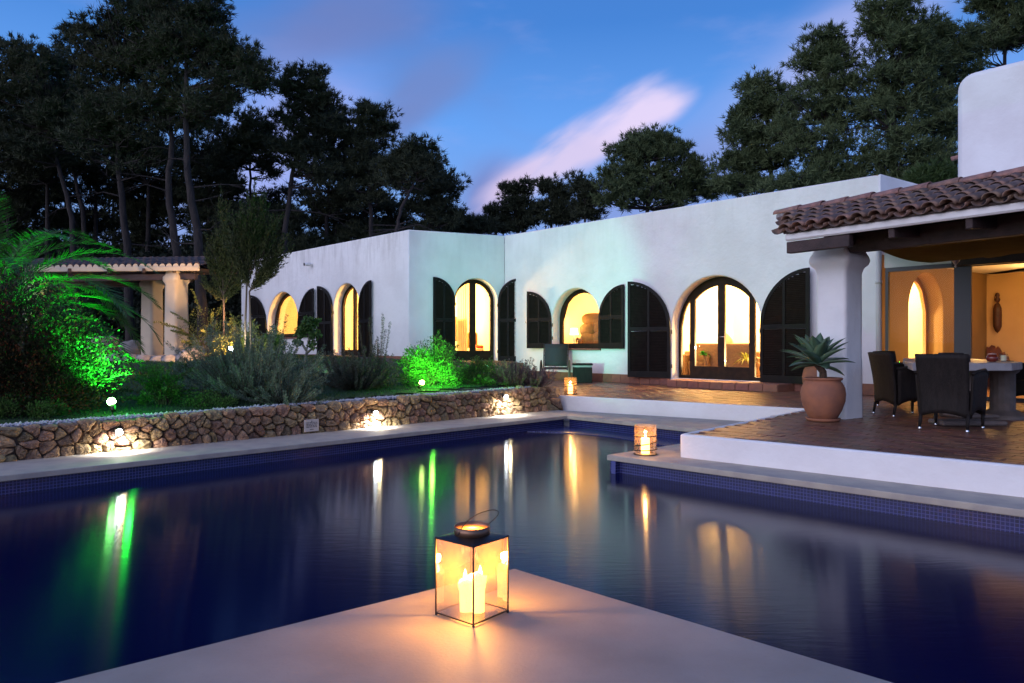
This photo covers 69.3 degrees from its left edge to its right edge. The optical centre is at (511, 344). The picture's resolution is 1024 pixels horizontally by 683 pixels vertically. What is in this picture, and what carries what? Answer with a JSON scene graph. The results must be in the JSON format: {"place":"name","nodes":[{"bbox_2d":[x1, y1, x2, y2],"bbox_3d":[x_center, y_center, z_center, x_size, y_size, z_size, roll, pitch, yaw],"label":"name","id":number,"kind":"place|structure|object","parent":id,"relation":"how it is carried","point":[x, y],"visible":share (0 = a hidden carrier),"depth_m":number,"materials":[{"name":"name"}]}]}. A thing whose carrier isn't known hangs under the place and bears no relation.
{"place":"outdoors","nodes":[
{"label":"outdoors","id":0,"kind":"place"},
{"bbox_2d":[0,302,514,447],"bbox_3d":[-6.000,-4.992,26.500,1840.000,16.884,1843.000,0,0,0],"label":"ground","id":1,"kind":"structure","parent":0,"point":[464,388],"depth_m":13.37,"materials":[{"name":"green plant"}]},
{"bbox_2d":[0,149,53,242],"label":"pine tree","id":2,"kind":"object","parent":1,"relation":"on","point":[8,186],"visible":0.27,"depth_m":36.98,"materials":[{"name":"green plant"}]},
{"bbox_2d":[0,36,63,164],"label":"pine tree","id":3,"kind":"object","parent":1,"relation":"on","point":[5,96],"visible":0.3,"depth_m":32.32,"materials":[{"name":"green plant"}]},
{"bbox_2d":[0,389,70,419],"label":"leafy shrub","id":4,"kind":"object","parent":1,"relation":"on","point":[15,406],"visible":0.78,"depth_m":8.94,"materials":[{"name":"green plant"}]},
{"bbox_2d":[0,161,79,257],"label":"pine tree","id":5,"kind":"object","parent":1,"relation":"on","point":[38,223],"visible":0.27,"depth_m":38.88,"materials":[{"name":"green plant"}]},
{"bbox_2d":[0,124,91,299],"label":"pine tree","id":6,"kind":"object","parent":1,"relation":"on","point":[44,177],"visible":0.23,"depth_m":35.83,"materials":[{"name":"green plant"}]},
{"bbox_2d":[0,31,99,335],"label":"pine tree","id":7,"kind":"object","parent":1,"relation":"on","point":[43,115],"visible":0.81,"depth_m":31.51,"materials":[{"name":"green plant"}]},
{"bbox_2d":[30,180,103,241],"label":"pine tree","id":8,"kind":"object","parent":1,"relation":"on","point":[89,227],"visible":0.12,"depth_m":41.64,"materials":[{"name":"green plant"}]},
{"bbox_2d":[0,256,147,419],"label":"hedge shrub","id":9,"kind":"object","parent":1,"relation":"on","point":[38,362],"visible":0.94,"depth_m":9.37,"materials":[{"name":"green plant"}]},
{"bbox_2d":[44,19,113,335],"bbox_3d":[-20.630,-7.623,35.045,5.279,15.570,3.526,0,0,0],"label":"pine tree","id":10,"kind":"object","parent":1,"relation":"on","point":[56,42],"visible":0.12,"depth_m":34.79,"materials":[{"name":"green plant"}]},
{"bbox_2d":[0,191,163,388],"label":"palm tree","id":11,"kind":"object","parent":1,"relation":"on","point":[9,252],"visible":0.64,"depth_m":11.49,"materials":[{"name":"green plant"}]},
{"bbox_2d":[54,128,137,248],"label":"pine tree","id":12,"kind":"object","parent":1,"relation":"on","point":[93,179],"visible":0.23,"depth_m":39.77,"materials":[{"name":"green plant"}]},
{"bbox_2d":[66,184,151,251],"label":"pine tree","id":13,"kind":"object","parent":1,"relation":"on","point":[106,226],"visible":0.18,"depth_m":41.33,"materials":[{"name":"green plant"}]},
{"bbox_2d":[39,0,190,340],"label":"pine tree","id":14,"kind":"object","parent":1,"relation":"on","point":[120,139],"visible":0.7,"depth_m":29.62,"materials":[{"name":"green plant"}]},
{"bbox_2d":[98,114,195,252],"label":"pine tree","id":15,"kind":"object","parent":1,"relation":"on","point":[135,180],"visible":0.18,"depth_m":35.79,"materials":[{"name":"green plant"}]},
{"bbox_2d":[89,152,213,329],"bbox_3d":[-18.163,-5.214,38.149,6.438,9.862,4.273,0,0,0],"label":"pine tree","id":16,"kind":"object","parent":1,"relation":"on","point":[137,222],"visible":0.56,"depth_m":37.42,"materials":[{"name":"green plant"}]},
{"bbox_2d":[86,0,220,256],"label":"pine tree","id":17,"kind":"object","parent":1,"relation":"on","point":[163,78],"visible":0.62,"depth_m":28.60,"materials":[{"name":"green plant"}]},
{"bbox_2d":[116,351,219,404],"bbox_3d":[-4.897,0.523,10.336,1.264,0.883,1.018,0,0,29],"label":"leafy shrub","id":18,"kind":"object","parent":1,"relation":"on","point":[154,385],"visible":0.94,"depth_m":10.20,"materials":[{"name":"green plant"}]},
{"bbox_2d":[0,232,338,344],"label":"undergrowth","id":19,"kind":"object","parent":1,"relation":"on","point":[233,305],"visible":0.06,"depth_m":33.67,"materials":[{"name":"green plant"}]},
{"bbox_2d":[131,0,282,337],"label":"pine tree","id":20,"kind":"object","parent":1,"relation":"on","point":[212,44],"visible":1,"depth_m":27.73,"materials":[{"name":"green plant"}]},
{"bbox_2d":[153,289,262,353],"bbox_3d":[-7.589,-0.562,18.656,2.962,1.820,2.137,0,0,27],"label":"climbing shrub","id":21,"kind":"object","parent":1,"relation":"on","point":[200,343],"visible":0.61,"depth_m":18.63,"materials":[{"name":"green plant"}]},
{"bbox_2d":[165,119,252,328],"bbox_3d":[-14.253,-5.253,35.013,4.423,10.847,3.156,0,0,0],"label":"pine tree","id":22,"kind":"object","parent":1,"relation":"on","point":[223,172],"visible":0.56,"depth_m":34.64,"materials":[{"name":"green plant"}]},
{"bbox_2d":[180,389,238,408],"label":"leafy shrub","id":23,"kind":"object","parent":1,"relation":"on","point":[203,400],"visible":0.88,"depth_m":10.21,"materials":[{"name":"green plant"}]},
{"bbox_2d":[173,116,252,318],"bbox_3d":[-14.722,-5.875,36.958,3.766,11.539,3.959,0,0,-36],"label":"pine tree","id":24,"kind":"object","parent":1,"relation":"on","point":[208,138],"visible":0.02,"depth_m":36.87,"materials":[{"name":"green plant"}]},
{"bbox_2d":[198,185,251,354],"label":"juniper tree","id":25,"kind":"object","parent":1,"relation":"on","point":[222,268],"visible":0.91,"depth_m":17.95,"materials":[{"name":"green plant"}]},
{"bbox_2d":[204,311,284,364],"bbox_3d":[-6.379,-0.056,17.662,1.785,1.475,2.201,0,0,-22],"label":"leafy shrub","id":26,"kind":"object","parent":1,"relation":"on","point":[243,339],"visible":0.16,"depth_m":17.44,"materials":[{"name":"green plant"}]},
{"bbox_2d":[160,313,332,398],"bbox_3d":[-4.002,0.164,11.321,2.442,1.308,2.485,0,0,-20],"label":"rosemary bush","id":27,"kind":"object","parent":1,"relation":"on","point":[223,376],"visible":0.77,"depth_m":10.90,"materials":[{"name":"green plant"}]},
{"bbox_2d":[215,99,290,204],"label":"pine tree","id":28,"kind":"object","parent":1,"relation":"on","point":[249,135],"visible":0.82,"depth_m":35.49,"materials":[{"name":"green plant"}]},
{"bbox_2d":[218,176,294,356],"bbox_3d":[-5.747,-1.541,16.596,1.791,4.423,0.489,0,0,0],"label":"juniper tree","id":29,"kind":"object","parent":1,"relation":"on","point":[251,245],"visible":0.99,"depth_m":16.55,"materials":[{"name":"green plant"}]},
{"bbox_2d":[206,197,320,257],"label":"pine tree","id":30,"kind":"object","parent":1,"relation":"on","point":[304,244],"visible":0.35,"depth_m":32.69,"materials":[{"name":"green plant"}]},
{"bbox_2d":[253,327,294,362],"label":"leafy shrub","id":31,"kind":"object","parent":1,"relation":"on","point":[276,342],"visible":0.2,"depth_m":18.07,"materials":[{"name":"green plant"}]},
{"bbox_2d":[0,384,562,462],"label":"stone wall","id":32,"kind":"structure","parent":1,"relation":"on","point":[79,437],"depth_m":9.84,"materials":[{"name":"brown stone"}]},
{"bbox_2d":[0,386,544,426],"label":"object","id":33,"kind":"structure","parent":32,"relation":"on","point":[111,417],"depth_m":9.38,"materials":[{"name":"stone"}]},
{"bbox_2d":[304,419,318,431],"bbox_3d":[-2.808,1.139,10.378,0.225,0.170,0.016,0,0,-45],"label":"wall notice","id":34,"kind":"object","parent":32,"relation":"attached to","point":[310,425],"depth_m":10.37,"materials":[{"name":"beige"}]},
{"bbox_2d":[511,364,557,386],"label":"lavender bush","id":35,"kind":"object","parent":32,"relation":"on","point":[540,380],"visible":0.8,"depth_m":13.83,"materials":[{"name":"green plant"}]},
{"bbox_2d":[231,359,333,405],"bbox_3d":[-3.296,0.583,10.853,1.403,0.744,1.495,0,0,0],"label":"rosemary bush","id":36,"kind":"object","parent":1,"relation":"on","point":[282,396],"visible":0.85,"depth_m":10.57,"materials":[{"name":"green plant"}]},
{"bbox_2d":[236,180,328,248],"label":"pine tree","id":37,"kind":"object","parent":1,"relation":"on","point":[270,197],"visible":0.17,"depth_m":37.52,"materials":[{"name":"green plant"}]},
{"bbox_2d":[251,59,352,253],"bbox_3d":[-8.762,-5.835,30.932,3.771,12.540,3.468,0,0,-39],"label":"pine tree","id":38,"kind":"object","parent":1,"relation":"on","point":[313,96],"visible":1,"depth_m":30.70,"materials":[{"name":"green plant"}]},
{"bbox_2d":[291,315,323,366],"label":"tree","id":39,"kind":"object","parent":1,"relation":"on","point":[309,325],"visible":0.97,"depth_m":15.16,"materials":[{"name":"green plant"}]},
{"bbox_2d":[284,101,364,239],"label":"pine tree","id":40,"kind":"object","parent":1,"relation":"on","point":[336,201],"visible":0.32,"depth_m":33.62,"materials":[{"name":"green plant"}]},
{"bbox_2d":[297,215,399,246],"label":"pine tree","id":41,"kind":"object","parent":1,"relation":"on","point":[356,231],"visible":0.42,"depth_m":33.52,"materials":[{"name":"green plant"}]},
{"bbox_2d":[307,340,408,390],"bbox_3d":[-2.683,0.367,12.861,1.706,0.889,1.593,0,0,0],"label":"rosemary bush","id":42,"kind":"object","parent":1,"relation":"on","point":[356,375],"visible":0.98,"depth_m":12.67,"materials":[{"name":"green plant"}]},
{"bbox_2d":[300,187,436,244],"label":"pine tree","id":43,"kind":"object","parent":1,"relation":"on","point":[389,212],"visible":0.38,"depth_m":36.48,"materials":[{"name":"green plant"}]},
{"bbox_2d":[324,96,420,236],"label":"pine tree","id":44,"kind":"object","parent":1,"relation":"on","point":[372,125],"visible":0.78,"depth_m":31.61,"materials":[{"name":"green plant"}]},
{"bbox_2d":[357,313,390,369],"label":"rosemary bush","id":45,"kind":"object","parent":1,"relation":"on","point":[377,346],"visible":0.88,"depth_m":13.41,"materials":[{"name":"green plant"}]},
{"bbox_2d":[366,132,450,233],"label":"pine tree","id":46,"kind":"object","parent":1,"relation":"on","point":[414,161],"visible":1,"depth_m":29.66,"materials":[{"name":"green plant"}]},
{"bbox_2d":[389,329,468,386],"bbox_3d":[-1.490,0.319,13.616,1.419,1.199,1.184,0,0,20],"label":"leafy shrub","id":47,"kind":"object","parent":1,"relation":"on","point":[436,368],"visible":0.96,"depth_m":13.49,"materials":[{"name":"green plant"}]},
{"bbox_2d":[397,166,472,231],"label":"pine tree","id":48,"kind":"object","parent":1,"relation":"on","point":[437,210],"visible":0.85,"depth_m":32.64,"materials":[{"name":"green plant"}]},
{"bbox_2d":[420,211,504,234],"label":"pine tree","id":49,"kind":"object","parent":1,"relation":"on","point":[476,225],"visible":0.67,"depth_m":35.58,"materials":[{"name":"green plant"}]},
{"bbox_2d":[450,356,506,385],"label":"leafy shrub","id":50,"kind":"object","parent":1,"relation":"on","point":[484,368],"visible":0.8,"depth_m":13.86,"materials":[{"name":"green plant"}]},
{"bbox_2d":[470,201,514,235],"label":"pine tree","id":51,"kind":"object","parent":1,"relation":"on","point":[489,209],"visible":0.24,"depth_m":37.67,"materials":[{"name":"green plant"}]},
{"bbox_2d":[490,358,535,386],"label":"lavender bush","id":52,"kind":"object","parent":1,"relation":"on","point":[506,375],"visible":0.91,"depth_m":13.74,"materials":[{"name":"green plant"}]},
{"bbox_2d":[492,172,546,233],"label":"pine tree","id":53,"kind":"object","parent":1,"relation":"on","point":[517,201],"visible":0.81,"depth_m":36.69,"materials":[{"name":"green plant"}]},
{"bbox_2d":[523,171,580,229],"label":"pine tree","id":54,"kind":"object","parent":1,"relation":"on","point":[557,212],"visible":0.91,"depth_m":35.67,"materials":[{"name":"green plant"}]},
{"bbox_2d":[562,167,611,222],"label":"pine tree","id":55,"kind":"object","parent":1,"relation":"on","point":[581,187],"visible":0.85,"depth_m":33.76,"materials":[{"name":"green plant"}]},
{"bbox_2d":[241,60,1023,402],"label":"house","id":56,"kind":"structure","parent":1,"relation":"on","point":[659,290],"depth_m":18.51,"materials":[{"name":"paint"}]},
{"bbox_2d":[275,293,296,336],"bbox_3d":[-8.192,-1.075,27.449,0.070,1.690,2.551,0,0,-43],"label":"arched window","id":57,"kind":"structure","parent":56,"relation":"in","point":[285,296],"depth_m":28.03,"materials":[{"name":"brown wood"}]},
{"bbox_2d":[341,285,357,355],"bbox_3d":[-5.114,-0.718,24.159,0.070,2.496,1.639,0,0,-43],"label":"arched door","id":58,"kind":"structure","parent":56,"relation":"in","point":[355,351],"depth_m":24.26,"materials":[{"name":"brown wood"}]},
{"bbox_2d":[457,284,466,350],"bbox_3d":[-1.528,-0.775,22.715,0.340,2.550,0.061,0,0,-23],"label":"curtain","id":59,"kind":"object","parent":56,"relation":"hanging from","point":[462,317],"visible":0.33,"depth_m":22.72,"materials":[{"name":"fabric"}]},
{"bbox_2d":[455,279,493,359],"bbox_3d":[-1.199,-0.723,22.523,1.377,2.505,0.070,0,0,-23],"label":"arched door","id":60,"kind":"structure","parent":56,"relation":"in","point":[472,352],"depth_m":22.51,"materials":[{"name":"black wood"}]},
{"bbox_2d":[560,289,597,347],"bbox_3d":[1.984,-0.708,20.634,0.070,1.675,1.786,0,0,-42],"label":"arched window","id":61,"kind":"structure","parent":56,"relation":"in","point":[565,306],"depth_m":20.97,"materials":[{"name":"brown wood"}]},
{"bbox_2d":[683,354,709,374],"bbox_3d":[4.782,0.482,18.926,0.720,0.645,0.780,0,0,31],"label":"lounge chair","id":62,"kind":"object","parent":56,"relation":"on","point":[686,364],"visible":0.3,"depth_m":18.72,"materials":[{"name":"brown wood"}]},
{"bbox_2d":[679,277,759,380],"bbox_3d":[4.910,-0.377,17.380,0.114,2.434,2.385,0,0,-42],"label":"arched door","id":63,"kind":"structure","parent":56,"relation":"in","point":[721,372],"depth_m":17.38,"materials":[{"name":"black wood"}]},
{"bbox_2d":[684,343,759,376],"bbox_3d":[5.460,0.410,18.674,0.960,0.860,2.120,0,0,-42],"label":"sofa","id":64,"kind":"object","parent":56,"relation":"on","point":[732,350],"visible":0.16,"depth_m":18.12,"materials":[{"name":"brown fabric"}]},
{"bbox_2d":[914,278,927,353],"bbox_3d":[8.536,-0.335,15.930,1.591,2.350,0.070,0,0,-37],"label":"arched window","id":65,"kind":"structure","parent":56,"relation":"in","point":[923,299],"depth_m":16.33,"materials":[{"name":"white paint"}]},
{"bbox_2d":[993,292,1001,332],"bbox_3d":[11.262,-0.725,17.195,0.180,0.950,0.180,0,0,0],"label":"wall ornament","id":66,"kind":"object","parent":56,"relation":"attached to","point":[997,317],"depth_m":17.14,"materials":[{"name":"brown wood"}]},
{"bbox_2d":[586,122,728,214],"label":"pine tree","id":67,"kind":"object","parent":1,"relation":"on","point":[638,150],"visible":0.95,"depth_m":32.53,"materials":[{"name":"green plant"}]},
{"bbox_2d":[554,395,803,421],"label":"retaining wall","id":68,"kind":"structure","parent":1,"relation":"on","point":[670,408],"depth_m":12.88,"materials":[{"name":"paint"}]},
{"bbox_2d":[704,65,810,197],"bbox_3d":[10.078,-4.612,28.969,5.104,12.738,3.234,0,0,0],"label":"pine tree","id":69,"kind":"object","parent":1,"relation":"on","point":[747,158],"visible":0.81,"depth_m":28.65,"materials":[{"name":"green plant"}]},
{"bbox_2d":[747,18,890,195],"bbox_3d":[11.378,-4.999,26.918,5.576,13.511,3.401,0,0,0],"label":"pine tree","id":70,"kind":"object","parent":1,"relation":"on","point":[823,52],"visible":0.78,"depth_m":26.57,"materials":[{"name":"green plant"}]},
{"bbox_2d":[832,0,958,179],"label":"pine tree","id":71,"kind":"object","parent":1,"relation":"on","point":[894,28],"visible":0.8,"depth_m":25.52,"materials":[{"name":"green plant"}]},
{"bbox_2d":[900,154,957,183],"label":"pine tree","id":72,"kind":"object","parent":1,"relation":"on","point":[927,172],"visible":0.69,"depth_m":22.70,"materials":[{"name":"green plant"}]},
{"bbox_2d":[912,9,992,172],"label":"pine tree","id":73,"kind":"object","parent":1,"relation":"on","point":[962,45],"visible":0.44,"depth_m":26.52,"materials":[{"name":"green plant"}]},
{"bbox_2d":[953,0,1023,67],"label":"pine tree","id":74,"kind":"object","parent":1,"relation":"on","point":[1004,32],"visible":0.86,"depth_m":27.68,"materials":[{"name":"green plant"}]},
{"bbox_2d":[0,419,563,495],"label":"pool wall","id":75,"kind":"structure","parent":0,"point":[55,482],"depth_m":8.81,"materials":[{"name":"blue tile"}]},
{"bbox_2d":[0,411,566,481],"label":"poolside path","id":76,"kind":"structure","parent":0,"point":[42,467],"depth_m":9.02,"materials":[{"name":"beige concrete"}]},
{"bbox_2d":[57,569,891,682],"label":"pool deck","id":77,"kind":"structure","parent":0,"point":[544,630],"depth_m":3.02,"materials":[{"name":"beige concrete"}]},
{"bbox_2d":[435,509,508,627],"bbox_3d":[-0.185,1.010,3.436,0.247,0.480,0.248,0,0,40],"label":"glass lantern","id":78,"kind":"object","parent":77,"relation":"on","point":[471,534],"visible":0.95,"depth_m":3.40,"materials":[{"name":"grey metal"}]},
{"bbox_2d":[458,569,471,612],"bbox_3d":[-0.215,1.139,3.440,0.071,0.194,0.068,0,0,0],"label":"candle","id":79,"kind":"object","parent":78,"relation":"on","point":[465,585],"visible":0.93,"depth_m":3.41,"materials":[{"name":"beige wax"}]},
{"bbox_2d":[474,566,486,613],"bbox_3d":[-0.151,1.129,3.426,0.073,0.214,0.061,0,0,0],"label":"candle","id":80,"kind":"object","parent":78,"relation":"on","point":[480,579],"visible":0.91,"depth_m":3.40,"materials":[{"name":"beige wax"}]},
{"bbox_2d":[0,421,1023,682],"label":"pool water","id":81,"kind":"structure","parent":0,"point":[100,577],"depth_m":5.06,"materials":[{"name":"blue liquid"}]},
{"bbox_2d":[527,426,679,445],"bbox_3d":[1.830,1.694,11.382,3.462,0.512,1.000,0,0,45],"label":"pool ledge","id":82,"kind":"object","parent":81,"relation":"in","point":[624,436],"visible":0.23,"depth_m":11.79,"materials":[{"name":"blue stone"}]},
{"bbox_2d":[0,0,1023,249],"label":"sky","id":83,"kind":"structure","parent":0,"point":[510,88],"materials":[{"name":"blue"}]},
{"bbox_2d":[572,363,592,382],"bbox_3d":[1.837,0.750,19.351,0.530,0.500,0.490,0,0,4],"label":"storage box","id":84,"kind":"object","parent":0,"point":[582,372],"visible":1,"depth_m":19.12,"materials":[{"name":"green"}]},
{"bbox_2d":[569,419,687,439],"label":"pool wall","id":85,"kind":"structure","parent":0,"point":[663,433],"depth_m":12.04,"materials":[{"name":"blue tile"}]},
{"bbox_2d":[549,410,741,431],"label":"poolside path","id":86,"kind":"structure","parent":0,"point":[677,423],"depth_m":12.13,"materials":[{"name":"beige concrete"}]},
{"bbox_2d":[684,410,804,433],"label":"retaining wall","id":87,"kind":"structure","parent":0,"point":[709,429],"depth_m":9.39,"materials":[{"name":"paint"}]},
{"bbox_2d":[546,379,1023,464],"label":"terrace","id":88,"kind":"structure","parent":0,"point":[881,429],"depth_m":8.77,"materials":[{"name":"tile"}]},
{"bbox_2d":[539,344,570,381],"bbox_3d":[1.167,0.492,19.922,0.800,1.017,0.944,0,0,6],"label":"sun chair","id":89,"kind":"object","parent":88,"relation":"on","point":[556,355],"visible":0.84,"depth_m":20.19,"materials":[{"name":"green fabric"}]},
{"bbox_2d":[667,379,793,391],"bbox_3d":[4.810,0.922,16.585,0.893,0.175,2.957,0,0,-42],"label":"door step","id":90,"kind":"object","parent":88,"relation":"on","point":[736,385],"depth_m":16.12,"materials":[{"name":"tile"}]},
{"bbox_2d":[800,377,845,421],"bbox_3d":[4.038,0.716,9.620,0.550,0.568,0.550,0,0,0],"label":"plant pot","id":91,"kind":"object","parent":88,"relation":"on","point":[823,399],"visible":0.99,"depth_m":9.42,"materials":[{"name":"ceramic"}]},
{"bbox_2d":[783,333,854,377],"bbox_3d":[3.985,0.184,9.661,0.917,0.672,0.855,0,0,0],"label":"agave","id":92,"kind":"object","parent":91,"relation":"in","point":[818,351],"visible":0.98,"depth_m":9.52,"materials":[{"name":"green plant"}]},
{"bbox_2d":[771,166,1023,418],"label":"porch","id":93,"kind":"object","parent":88,"relation":"on","point":[852,230],"visible":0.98,"depth_m":9.38,"materials":[{"name":"paint"}]},
{"bbox_2d":[882,236,1023,262],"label":"fabric canopy","id":94,"kind":"object","parent":93,"relation":"hanging from","point":[970,249],"visible":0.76,"depth_m":9.96,"materials":[{"name":"fabric"}]},
{"bbox_2d":[868,352,933,417],"bbox_3d":[5.446,0.556,10.356,0.725,0.888,0.640,0,0,-4],"label":"armchair","id":95,"kind":"object","parent":88,"relation":"on","point":[894,384],"visible":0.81,"depth_m":10.15,"materials":[{"name":"brown wicker"}]},
{"bbox_2d":[914,354,988,432],"bbox_3d":[5.131,0.556,8.673,0.725,0.888,0.640,0,0,-43],"label":"armchair","id":96,"kind":"object","parent":88,"relation":"on","point":[942,383],"visible":1,"depth_m":8.46,"materials":[{"name":"brown wicker"}]},
{"bbox_2d":[903,358,1023,425],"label":"dining table","id":97,"kind":"object","parent":88,"relation":"on","point":[1002,390],"visible":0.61,"depth_m":9.80,"materials":[{"name":"grey stone"}]},
{"bbox_2d":[986,345,1009,386],"bbox_3d":[11.086,0.510,16.991,0.575,0.980,0.489,0,0,-42],"label":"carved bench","id":98,"kind":"object","parent":88,"relation":"on","point":[997,351],"visible":0.12,"depth_m":17.20,"materials":[{"name":"red wood"}]},
{"bbox_2d":[1016,363,1023,395],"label":"armchair","id":99,"kind":"object","parent":88,"relation":"on","point":[1020,383],"visible":0.27,"depth_m":11.35,"materials":[{"name":"brown wicker"}]},
{"bbox_2d":[607,444,1023,516],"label":"poolside path","id":100,"kind":"structure","parent":0,"point":[668,457],"depth_m":6.69,"materials":[{"name":"beige concrete"}]},
{"bbox_2d":[633,430,657,455],"bbox_3d":[1.512,1.082,8.399,0.271,0.333,0.271,0,0,44],"label":"candle lantern","id":101,"kind":"object","parent":100,"relation":"on","point":[645,445],"visible":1,"depth_m":8.36,"materials":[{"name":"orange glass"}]},
{"bbox_2d":[681,434,1023,496],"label":"retaining wall","id":102,"kind":"structure","parent":100,"relation":"on","point":[983,477],"depth_m":6.88,"materials":[{"name":"paint"}]},
{"bbox_2d":[610,461,1023,533],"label":"pool wall","id":103,"kind":"structure","parent":0,"point":[994,521],"depth_m":6.61,"materials":[{"name":"blue tile"}]},
{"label":"pergola floor","id":104,"kind":"structure","parent":0,"visible":0},
{"bbox_2d":[118,340,140,353],"bbox_3d":[-11.740,0.150,22.997,0.841,0.566,0.750,0,0,0],"label":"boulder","id":105,"kind":"object","parent":104,"relation":"on","point":[132,345],"visible":0.39,"depth_m":22.76,"materials":[{"name":"grey stone"}]},
{"bbox_2d":[5,256,254,355],"bbox_3d":[-11.615,-1.045,21.123,7.874,2.890,3.595,0,0,10],"label":"pergola","id":106,"kind":"object","parent":104,"relation":"on","point":[175,276],"visible":0.69,"depth_m":19.81,"materials":[{"name":"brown wood"}]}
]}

